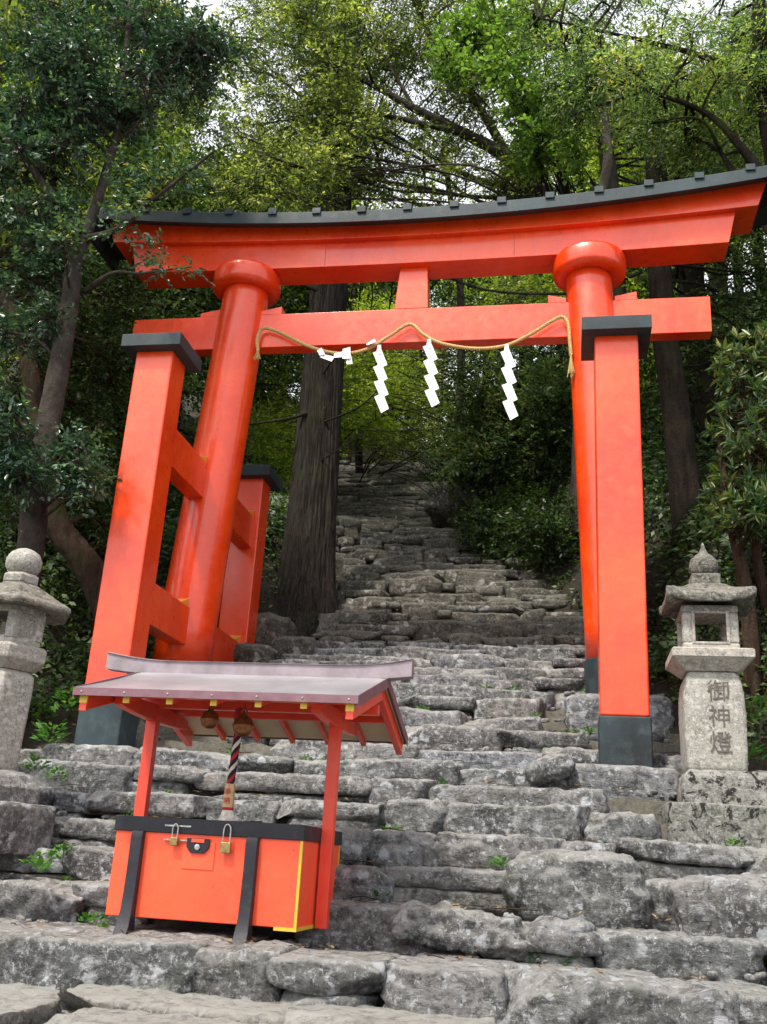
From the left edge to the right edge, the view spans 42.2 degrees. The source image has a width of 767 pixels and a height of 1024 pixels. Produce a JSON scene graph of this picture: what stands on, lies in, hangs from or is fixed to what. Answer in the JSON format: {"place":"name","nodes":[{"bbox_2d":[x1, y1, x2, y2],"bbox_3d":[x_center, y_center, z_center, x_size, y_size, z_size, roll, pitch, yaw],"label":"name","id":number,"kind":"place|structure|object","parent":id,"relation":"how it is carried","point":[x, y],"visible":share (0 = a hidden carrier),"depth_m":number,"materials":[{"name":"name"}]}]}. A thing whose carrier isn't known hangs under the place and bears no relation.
{"place":"outdoors","nodes":[
{"label":"outdoors","id":0,"kind":"place"},
{"bbox_2d":[0,983,495,1023],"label":"stone paving","id":1,"kind":"structure","parent":0,"point":[87,1003],"depth_m":4.81,"materials":[{"name":"stone"}]},
{"bbox_2d":[0,289,766,1006],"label":"ground","id":2,"kind":"structure","parent":0,"point":[616,805],"depth_m":11.01,"materials":[{"name":"soil"}]},
{"bbox_2d":[21,752,51,769],"bbox_3d":[-2.905,2.090,8.307,0.283,0.140,0.220,0,-20,10],"label":"weed","id":3,"kind":"object","parent":2,"relation":"on","point":[33,758],"visible":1,"depth_m":8.28,"materials":[{"name":"green plant"}]},
{"bbox_2d":[27,696,57,718],"bbox_3d":[-3.518,1.979,10.096,0.425,0.239,0.340,0,-20,10],"label":"weed","id":4,"kind":"object","parent":2,"relation":"on","point":[44,710],"visible":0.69,"depth_m":10.08,"materials":[{"name":"green plant"}]},
{"bbox_2d":[43,765,70,778],"bbox_3d":[-2.812,2.236,8.557,0.269,0.126,0.198,0,-20,10],"label":"weed","id":5,"kind":"object","parent":2,"relation":"on","point":[55,769],"visible":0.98,"depth_m":8.55,"materials":[{"name":"green plant"}]},
{"bbox_2d":[0,0,122,408],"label":"hillside tree","id":6,"kind":"object","parent":2,"relation":"on","point":[6,6],"visible":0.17,"depth_m":14.11,"materials":[{"name":"green plant"}]},
{"bbox_2d":[49,686,79,712],"bbox_3d":[-3.122,1.876,9.931,0.491,0.255,0.348,0,-20,10],"label":"weed","id":7,"kind":"object","parent":2,"relation":"on","point":[55,707],"visible":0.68,"depth_m":9.93,"materials":[{"name":"green plant"}]},
{"bbox_2d":[0,230,167,620],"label":"evergreen tree","id":8,"kind":"object","parent":2,"relation":"on","point":[76,550],"visible":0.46,"depth_m":13.12,"materials":[{"name":"green plant"}]},
{"bbox_2d":[0,0,176,328],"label":"hillside tree","id":9,"kind":"object","parent":2,"relation":"on","point":[28,83],"visible":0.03,"depth_m":22.76,"materials":[{"name":"green plant"}]},
{"bbox_2d":[0,0,259,634],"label":"camellia tree","id":10,"kind":"object","parent":2,"relation":"on","point":[86,101],"visible":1,"depth_m":11.41,"materials":[{"name":"green plant"}]},
{"bbox_2d":[0,437,289,720],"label":"ground cover","id":11,"kind":"object","parent":2,"relation":"on","point":[167,529],"visible":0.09,"depth_m":11.59,"materials":[{"name":"green plant"}]},
{"bbox_2d":[79,106,217,416],"bbox_3d":[-6.651,-6.890,27.098,5.680,10.307,5.236,11,-21,-21],"label":"hillside tree","id":12,"kind":"object","parent":2,"relation":"on","point":[178,130],"visible":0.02,"depth_m":28.04,"materials":[{"name":"green plant"}]},
{"bbox_2d":[0,190,307,523],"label":"evergreen tree","id":13,"kind":"object","parent":2,"relation":"on","point":[261,387],"visible":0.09,"depth_m":17.78,"materials":[{"name":"green plant"}]},
{"bbox_2d":[31,117,277,469],"bbox_3d":[-4.465,-3.820,19.348,5.156,7.983,4.567,2,-19,5],"label":"hillside tree","id":14,"kind":"object","parent":2,"relation":"on","point":[166,153],"visible":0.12,"depth_m":19.47,"materials":[{"name":"green plant"}]},
{"bbox_2d":[70,0,252,430],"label":"hillside tree","id":15,"kind":"object","parent":2,"relation":"on","point":[180,117],"visible":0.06,"depth_m":24.22,"materials":[{"name":"green plant"}]},
{"bbox_2d":[87,140,270,430],"bbox_3d":[-5.082,-4.895,25.098,5.105,8.803,5.764,3,-19,1],"label":"hillside tree","id":16,"kind":"object","parent":2,"relation":"on","point":[179,418],"depth_m":24.75,"materials":[{"name":"green plant"}]},
{"bbox_2d":[147,85,244,210],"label":"hillside tree","id":17,"kind":"object","parent":2,"relation":"on","point":[192,114],"visible":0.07,"depth_m":32.82,"materials":[{"name":"green plant"}]},
{"bbox_2d":[211,120,283,210],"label":"hillside tree","id":18,"kind":"object","parent":2,"relation":"on","point":[241,145],"depth_m":41.33,"materials":[{"name":"green plant"}]},
{"bbox_2d":[233,642,277,662],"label":"mound rock","id":19,"kind":"object","parent":2,"relation":"on","point":[251,653],"visible":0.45,"depth_m":12.89,"materials":[{"name":"stone"}]},
{"bbox_2d":[169,132,369,410],"bbox_3d":[-2.983,-4.639,23.590,5.920,9.353,5.243,-11,-24,34],"label":"hillside tree","id":20,"kind":"object","parent":2,"relation":"on","point":[294,301],"visible":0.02,"depth_m":23.33,"materials":[{"name":"green plant"}]},
{"bbox_2d":[255,612,298,645],"bbox_3d":[-1.712,1.752,14.043,0.990,0.580,0.791,0,-20,10],"label":"mound rock","id":21,"kind":"object","parent":2,"relation":"on","point":[270,627],"visible":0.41,"depth_m":13.71,"materials":[{"name":"stone"}]},
{"bbox_2d":[269,497,288,514],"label":"pale wall","id":22,"kind":"structure","parent":2,"relation":"on","point":[286,502],"depth_m":17.80,"materials":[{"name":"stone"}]},
{"bbox_2d":[271,636,323,659],"bbox_3d":[-1.169,1.938,13.320,0.749,0.497,0.647,0,-20,10],"label":"mound rock","id":23,"kind":"object","parent":2,"relation":"on","point":[297,645],"visible":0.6,"depth_m":13.07,"materials":[{"name":"stone"}]},
{"bbox_2d":[157,0,509,636],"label":"cedar tree","id":24,"kind":"object","parent":2,"relation":"on","point":[306,591],"visible":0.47,"depth_m":15.78,"materials":[{"name":"green plant"}]},
{"bbox_2d":[250,286,418,480],"bbox_3d":[-1.811,-4.016,26.832,5.121,9.599,7.498,6,-20,-8],"label":"sunlit tree","id":25,"kind":"object","parent":2,"relation":"on","point":[376,423],"visible":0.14,"depth_m":25.34,"materials":[{"name":"green plant"}]},
{"bbox_2d":[319,636,354,647],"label":"mound rock","id":26,"kind":"object","parent":2,"relation":"on","point":[345,640],"visible":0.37,"depth_m":13.57,"materials":[{"name":"stone"}]},
{"bbox_2d":[295,205,384,386],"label":"hillside tree","id":27,"kind":"object","parent":2,"relation":"on","point":[357,297],"depth_m":37.05,"materials":[{"name":"green plant"}]},
{"bbox_2d":[336,516,361,562],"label":"retaining wall","id":28,"kind":"structure","parent":2,"relation":"on","point":[348,529],"depth_m":17.97,"materials":[{"name":"stone"}]},
{"bbox_2d":[289,282,411,460],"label":"hillside tree","id":29,"kind":"object","parent":2,"relation":"on","point":[366,303],"visible":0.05,"depth_m":35.06,"materials":[{"name":"green plant"}]},
{"bbox_2d":[223,0,503,482],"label":"forest tree","id":30,"kind":"object","parent":2,"relation":"on","point":[428,423],"visible":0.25,"depth_m":28.21,"materials":[{"name":"green plant"}]},
{"bbox_2d":[348,281,397,462],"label":"slender tree","id":31,"kind":"object","parent":2,"relation":"on","point":[350,447],"visible":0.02,"depth_m":36.34,"materials":[{"name":"green plant"}]},
{"bbox_2d":[0,746,766,1023],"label":"stone steps","id":32,"kind":"structure","parent":2,"relation":"on","point":[722,888],"depth_m":6.31,"materials":[{"name":"stone"}]},
{"bbox_2d":[0,548,70,854],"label":"stone lantern","id":33,"kind":"object","parent":32,"relation":"on","point":[29,609],"visible":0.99,"depth_m":7.60,"materials":[{"name":"stone"}]},
{"bbox_2d":[18,851,56,870],"bbox_3d":[-2.219,2.265,6.452,0.272,0.127,0.184,-9,-23,31],"label":"weed","id":34,"kind":"object","parent":32,"relation":"on","point":[40,861],"visible":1,"depth_m":6.44,"materials":[{"name":"green plant"}]},
{"bbox_2d":[29,719,70,742],"bbox_3d":[-3.111,2.064,9.322,0.394,0.199,0.281,0,-20,10],"label":"weed","id":35,"kind":"object","parent":32,"relation":"on","point":[43,735],"visible":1,"depth_m":9.29,"materials":[{"name":"green plant"}]},
{"bbox_2d":[48,844,71,857],"bbox_3d":[-2.269,2.390,7.014,0.174,0.102,0.158,6,-20,-7],"label":"weed","id":36,"kind":"object","parent":32,"relation":"on","point":[54,851],"visible":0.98,"depth_m":6.98,"materials":[{"name":"green plant"}]},
{"bbox_2d":[61,875,72,880],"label":"weed","id":37,"kind":"object","parent":32,"relation":"on","point":[69,877],"visible":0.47,"depth_m":6.99,"materials":[{"name":"green plant"}]},
{"bbox_2d":[75,912,96,922],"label":"weed","id":38,"kind":"object","parent":32,"relation":"on","point":[82,918],"visible":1,"depth_m":6.42,"materials":[{"name":"green plant"}]},
{"bbox_2d":[40,743,139,765],"bbox_3d":[-2.721,2.518,9.618,1.035,0.504,0.923,0,-20,10],"label":"footing stone","id":39,"kind":"object","parent":32,"relation":"on","point":[115,754],"visible":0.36,"depth_m":9.25,"materials":[{"name":"stone"}]},
{"bbox_2d":[91,911,109,920],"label":"weed","id":40,"kind":"object","parent":32,"relation":"on","point":[102,915],"visible":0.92,"depth_m":6.45,"materials":[{"name":"green plant"}]},
{"bbox_2d":[93,921,108,926],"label":"weed","id":41,"kind":"object","parent":32,"relation":"on","point":[102,923],"visible":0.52,"depth_m":6.38,"materials":[{"name":"green plant"}]},
{"bbox_2d":[72,652,414,944],"bbox_3d":[-0.901,1.807,6.453,2.130,1.772,1.892,0,-20,10],"label":"offering box","id":42,"kind":"object","parent":32,"relation":"on","point":[278,877],"visible":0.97,"depth_m":6.00,"materials":[{"name":"paint"}]},
{"bbox_2d":[169,823,178,845],"bbox_3d":[-1.250,1.931,5.958,0.048,0.128,0.024,0,-20,10],"label":"padlock","id":43,"kind":"object","parent":42,"relation":"attached to","point":[173,841],"visible":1,"depth_m":5.94,"materials":[{"name":"gold metal"}]},
{"bbox_2d":[181,841,215,870],"bbox_3d":[-1.103,2.048,5.925,0.200,0.155,0.007,0,-20,10],"label":"lock door","id":44,"kind":"structure","parent":42,"relation":"in","point":[198,861],"depth_m":5.92,"materials":[{"name":"paint"}]},
{"bbox_2d":[200,705,219,728],"bbox_3d":[-1.143,1.346,6.558,0.128,0.164,0.128,0,-20,10],"label":"bell","id":45,"kind":"object","parent":42,"relation":"hanging from","point":[209,719],"visible":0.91,"depth_m":6.51,"materials":[{"name":"brown metal"}]},
{"bbox_2d":[220,824,231,852],"bbox_3d":[-0.931,1.935,5.898,0.063,0.167,0.024,0,-20,10],"label":"padlock","id":46,"kind":"object","parent":42,"relation":"hanging from","point":[225,847],"visible":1,"depth_m":5.87,"materials":[{"name":"gold metal"}]},
{"bbox_2d":[218,708,245,820],"bbox_3d":[-0.967,1.615,6.373,0.118,0.716,0.118,0,-20,10],"label":"bell rope","id":47,"kind":"object","parent":42,"relation":"hanging from","point":[227,814],"visible":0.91,"depth_m":6.32,"materials":[{"name":"multicoloured fabric"}]},
{"bbox_2d":[232,705,253,736],"bbox_3d":[-0.897,1.336,6.375,0.141,0.202,0.141,0,-20,10],"label":"bell","id":48,"kind":"object","parent":42,"relation":"hanging from","point":[242,725],"visible":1,"depth_m":6.32,"materials":[{"name":"brown metal"}]},
{"bbox_2d":[0,691,711,958],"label":"twigs","id":49,"kind":"object","parent":32,"relation":"on","point":[386,828],"visible":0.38,"depth_m":7.42,"materials":[{"name":"brown plant"}]},
{"bbox_2d":[0,593,733,979],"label":"fallen leaves","id":50,"kind":"object","parent":32,"relation":"on","point":[396,863],"visible":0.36,"depth_m":7.36,"materials":[{"name":"brown plant"}]},
{"bbox_2d":[371,888,390,899],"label":"weed","id":51,"kind":"object","parent":32,"relation":"on","point":[376,893],"visible":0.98,"depth_m":6.59,"materials":[{"name":"green plant"}]},
{"bbox_2d":[0,667,766,981],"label":"gravel","id":52,"kind":"structure","parent":32,"relation":"on","point":[713,974],"depth_m":7.61,"materials":[{"name":"gravel"}]},
{"bbox_2d":[380,824,402,830],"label":"weed","id":53,"kind":"object","parent":32,"relation":"on","point":[395,825],"visible":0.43,"depth_m":7.65,"materials":[{"name":"green plant"}]},
{"bbox_2d":[487,856,507,867],"bbox_3d":[0.819,2.462,6.996,0.184,0.087,0.133,-8,-23,30],"label":"weed","id":54,"kind":"object","parent":32,"relation":"on","point":[503,860],"visible":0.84,"depth_m":6.98,"materials":[{"name":"green plant"}]},
{"bbox_2d":[523,952,540,963],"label":"weed","id":55,"kind":"object","parent":32,"relation":"on","point":[532,955],"visible":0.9,"depth_m":5.88,"materials":[{"name":"green plant"}]},
{"bbox_2d":[524,753,575,785],"bbox_3d":[1.407,2.178,8.400,0.426,0.273,0.365,0,-20,10],"label":"loose rock","id":56,"kind":"object","parent":32,"relation":"on","point":[549,768],"visible":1,"depth_m":8.28,"materials":[{"name":"stone"}]},
{"bbox_2d":[566,763,680,801],"bbox_3d":[2.086,2.481,8.734,0.998,0.448,0.895,0,-20,10],"label":"footing stone","id":57,"kind":"object","parent":32,"relation":"on","point":[606,778],"visible":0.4,"depth_m":8.36,"materials":[{"name":"stone"}]},
{"bbox_2d":[659,543,766,847],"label":"stone lantern","id":58,"kind":"object","parent":32,"relation":"on","point":[721,792],"visible":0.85,"depth_m":8.01,"materials":[{"name":"stone"}]},
{"bbox_2d":[724,838,743,846],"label":"weed","id":59,"kind":"object","parent":32,"relation":"on","point":[735,842],"visible":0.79,"depth_m":7.16,"materials":[{"name":"green plant"}]},
{"bbox_2d":[0,292,766,761],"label":"ground cover","id":60,"kind":"object","parent":2,"relation":"on","point":[84,638],"visible":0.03,"depth_m":14.54,"materials":[{"name":"green plant"}]},
{"bbox_2d":[4,309,766,757],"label":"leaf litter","id":61,"kind":"object","parent":2,"relation":"on","point":[340,581],"visible":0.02,"depth_m":13.72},
{"bbox_2d":[361,206,430,463],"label":"slender tree","id":62,"kind":"object","parent":2,"relation":"on","point":[383,290],"visible":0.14,"depth_m":35.66,"materials":[{"name":"green plant"}]},
{"bbox_2d":[194,0,612,537],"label":"oak tree","id":63,"kind":"object","parent":2,"relation":"on","point":[304,159],"visible":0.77,"depth_m":17.26,"materials":[{"name":"green plant"}]},
{"bbox_2d":[357,280,451,459],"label":"hillside tree","id":64,"kind":"object","parent":2,"relation":"on","point":[404,350],"depth_m":37.90,"materials":[{"name":"green plant"}]},
{"bbox_2d":[74,163,766,766],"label":"torii gate","id":65,"kind":"structure","parent":2,"relation":"on","point":[588,249],"depth_m":12.10,"materials":[{"name":"paint"}]},
{"bbox_2d":[253,315,574,378],"bbox_3d":[0.316,-1.984,12.237,4.002,0.858,0.089,0,-20,10],"label":"sacred rope","id":66,"kind":"object","parent":65,"relation":"hanging from","point":[522,338],"visible":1,"depth_m":12.23,"materials":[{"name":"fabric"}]},
{"bbox_2d":[317,339,375,363],"bbox_3d":[-0.468,-1.979,12.330,0.757,0.367,0.062,0,-20,10],"label":"paper streamer","id":67,"kind":"object","parent":66,"relation":"hanging from","point":[345,353],"visible":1,"depth_m":12.34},
{"bbox_2d":[373,345,388,412],"bbox_3d":[-0.031,-1.633,12.147,0.250,0.938,0.056,0,-20,10],"label":"paper streamer","id":68,"kind":"object","parent":66,"relation":"hanging from","point":[379,383],"visible":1,"depth_m":12.14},
{"bbox_2d":[423,339,439,406],"bbox_3d":[0.578,-1.694,12.051,0.239,0.938,0.052,2,-19,5],"label":"paper streamer","id":69,"kind":"object","parent":66,"relation":"hanging from","point":[430,377],"visible":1,"depth_m":12.04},
{"bbox_2d":[501,344,517,419],"bbox_3d":[1.496,-1.557,11.832,0.224,1.019,0.050,2,-19,5],"label":"paper streamer","id":70,"kind":"object","parent":66,"relation":"hanging from","point":[509,391],"visible":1,"depth_m":11.82,"materials":[{"name":"paper"}]},
{"bbox_2d":[388,279,456,462],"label":"slender tree","id":71,"kind":"object","parent":2,"relation":"on","point":[420,350],"visible":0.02,"depth_m":35.77,"materials":[{"name":"green plant"}]},
{"bbox_2d":[399,277,490,440],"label":"slender tree","id":72,"kind":"object","parent":2,"relation":"on","point":[448,286],"visible":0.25,"depth_m":35.59,"materials":[{"name":"green plant"}]},
{"bbox_2d":[311,460,584,646],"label":"stone steps","id":73,"kind":"structure","parent":2,"relation":"on","point":[419,562],"depth_m":15.98,"materials":[{"name":"stone"}]},
{"bbox_2d":[424,481,474,526],"bbox_3d":[1.592,-0.147,21.477,1.395,1.017,1.006,0,-20,10],"label":"bank rock","id":74,"kind":"object","parent":2,"relation":"on","point":[437,506],"visible":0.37,"depth_m":21.16,"materials":[{"name":"stone"}]},
{"bbox_2d":[163,0,763,528],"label":"sunlit tree","id":75,"kind":"object","parent":2,"relation":"on","point":[265,432],"visible":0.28,"depth_m":21.96,"materials":[{"name":"green plant"}]},
{"bbox_2d":[431,277,511,388],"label":"hillside tree","id":76,"kind":"object","parent":2,"relation":"on","point":[482,283],"visible":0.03,"depth_m":43.34,"materials":[{"name":"green plant"}]},
{"bbox_2d":[430,189,526,383],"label":"hillside tree","id":77,"kind":"object","parent":2,"relation":"on","point":[487,296],"visible":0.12,"depth_m":40.79,"materials":[{"name":"green plant"}]},
{"bbox_2d":[448,475,516,512],"bbox_3d":[2.239,-0.172,20.070,1.930,1.325,1.354,0,-20,10],"label":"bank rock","id":78,"kind":"object","parent":2,"relation":"on","point":[457,498],"visible":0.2,"depth_m":19.73,"materials":[{"name":"stone"}]},
{"bbox_2d":[227,641,748,774],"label":"stone steps","id":79,"kind":"structure","parent":2,"relation":"on","point":[446,681],"depth_m":10.84,"materials":[{"name":"stone"}]},
{"bbox_2d":[416,704,430,710],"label":"weed","id":80,"kind":"object","parent":79,"relation":"on","point":[420,707],"visible":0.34,"depth_m":10.72,"materials":[{"name":"green plant"}]},
{"bbox_2d":[531,711,541,716],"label":"weed","id":81,"kind":"object","parent":79,"relation":"on","point":[534,713],"visible":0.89,"depth_m":10.47,"materials":[{"name":"green plant"}]},
{"bbox_2d":[575,725,595,735],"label":"weed","id":82,"kind":"object","parent":79,"relation":"on","point":[586,729],"visible":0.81,"depth_m":9.87,"materials":[{"name":"green plant"}]},
{"bbox_2d":[564,693,674,742],"bbox_3d":[2.473,2.244,10.499,1.123,0.560,1.022,0,-20,10],"label":"footing stone","id":83,"kind":"object","parent":79,"relation":"on","point":[583,709],"visible":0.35,"depth_m":10.10,"materials":[{"name":"stone"}]},
{"bbox_2d":[414,344,579,580],"bbox_3d":[2.427,-1.346,18.506,4.068,6.422,5.015,0,-20,10],"label":"bank tree","id":84,"kind":"object","parent":2,"relation":"on","point":[474,456],"visible":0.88,"depth_m":18.19,"materials":[{"name":"green plant"}]},
{"bbox_2d":[422,0,614,196],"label":"maple tree","id":85,"kind":"object","parent":2,"relation":"on","point":[536,146],"visible":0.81,"depth_m":16.07,"materials":[{"name":"green plant"}]},
{"bbox_2d":[476,160,562,369],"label":"hillside tree","id":86,"kind":"object","parent":2,"relation":"on","point":[510,297],"visible":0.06,"depth_m":32.21,"materials":[{"name":"green plant"}]},
{"bbox_2d":[508,289,547,371],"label":"hillside tree","id":87,"kind":"object","parent":2,"relation":"on","point":[522,354],"visible":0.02,"depth_m":45.69,"materials":[{"name":"green plant"}]},
{"bbox_2d":[491,59,666,302],"bbox_3d":[5.649,-7.593,26.073,5.453,9.350,6.156,-15,-27,42],"label":"hillside tree","id":88,"kind":"object","parent":2,"relation":"on","point":[631,270],"visible":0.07,"depth_m":25.53,"materials":[{"name":"green plant"}]},
{"bbox_2d":[572,72,674,298],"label":"hillside tree","id":89,"kind":"object","parent":2,"relation":"on","point":[635,181],"depth_m":32.28,"materials":[{"name":"green plant"}]},
{"bbox_2d":[487,0,766,235],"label":"oak tree","id":90,"kind":"object","parent":2,"relation":"on","point":[579,74],"visible":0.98,"depth_m":14.02,"materials":[{"name":"green plant"}]},
{"bbox_2d":[577,14,741,296],"bbox_3d":[7.521,-9.333,27.304,5.588,10.790,6.062,12,-21,-22],"label":"hillside tree","id":91,"kind":"object","parent":2,"relation":"on","point":[647,30],"visible":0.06,"depth_m":27.80,"materials":[{"name":"green plant"}]},
{"bbox_2d":[564,77,766,297],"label":"forest tree","id":92,"kind":"object","parent":2,"relation":"on","point":[614,183],"visible":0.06,"depth_m":20.11,"materials":[{"name":"green plant"}]},
{"bbox_2d":[622,54,766,555],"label":"forest tree","id":93,"kind":"object","parent":2,"relation":"on","point":[683,476],"visible":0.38,"depth_m":15.01,"materials":[{"name":"green plant"}]},
{"bbox_2d":[639,301,766,748],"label":"ground cover","id":94,"kind":"object","parent":2,"relation":"on","point":[671,641],"visible":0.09,"depth_m":13.20,"materials":[{"name":"green plant"}]},
{"bbox_2d":[639,144,766,500],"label":"forest tree","id":95,"kind":"object","parent":2,"relation":"on","point":[699,414],"visible":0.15,"depth_m":16.14,"materials":[{"name":"green plant"}]},
{"bbox_2d":[684,67,758,299],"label":"hillside tree","id":96,"kind":"object","parent":2,"relation":"on","point":[722,286],"depth_m":31.13,"materials":[{"name":"green plant"}]},
{"bbox_2d":[684,39,763,291],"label":"hillside tree","id":97,"kind":"object","parent":2,"relation":"on","point":[700,67],"depth_m":37.06,"materials":[{"name":"green plant"}]},
{"bbox_2d":[708,240,747,295],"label":"hillside tree","id":98,"kind":"object","parent":2,"relation":"on","point":[714,280],"visible":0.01,"depth_m":39.38,"materials":[{"name":"green plant"}]},
{"bbox_2d":[696,0,766,48],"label":"hillside tree","id":99,"kind":"object","parent":2,"relation":"on","point":[729,12],"visible":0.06,"depth_m":37.05,"materials":[{"name":"green plant"}]},
{"bbox_2d":[697,320,766,723],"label":"spear leaf shrub","id":100,"kind":"object","parent":2,"relation":"on","point":[741,509],"visible":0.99,"depth_m":9.95,"materials":[{"name":"green plant"}]},
{"bbox_2d":[697,35,766,298],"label":"hillside tree","id":101,"kind":"object","parent":2,"relation":"on","point":[754,251],"visible":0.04,"depth_m":27.40,"materials":[{"name":"green plant"}]},
{"bbox_2d":[708,10,766,164],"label":"hillside tree","id":102,"kind":"object","parent":2,"relation":"on","point":[736,116],"visible":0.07,"depth_m":16.76,"materials":[{"name":"green plant"}]},
{"bbox_2d":[714,4,766,135],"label":"hillside tree","id":103,"kind":"object","parent":2,"relation":"on","point":[747,35],"visible":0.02,"depth_m":31.77,"materials":[{"name":"green plant"}]},
{"bbox_2d":[744,695,766,718],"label":"weed","id":104,"kind":"object","parent":2,"relation":"on","point":[757,702],"visible":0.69,"depth_m":8.48,"materials":[{"name":"green plant"}]},
{"bbox_2d":[748,738,766,761],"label":"weed","id":105,"kind":"object","parent":2,"relation":"on","point":[752,752],"visible":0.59,"depth_m":8.27,"materials":[{"name":"green plant"}]},
{"bbox_2d":[29,0,766,445],"label":"sky","id":106,"kind":"structure","parent":0,"point":[709,3],"materials":[{"name":"white"}]}
]}

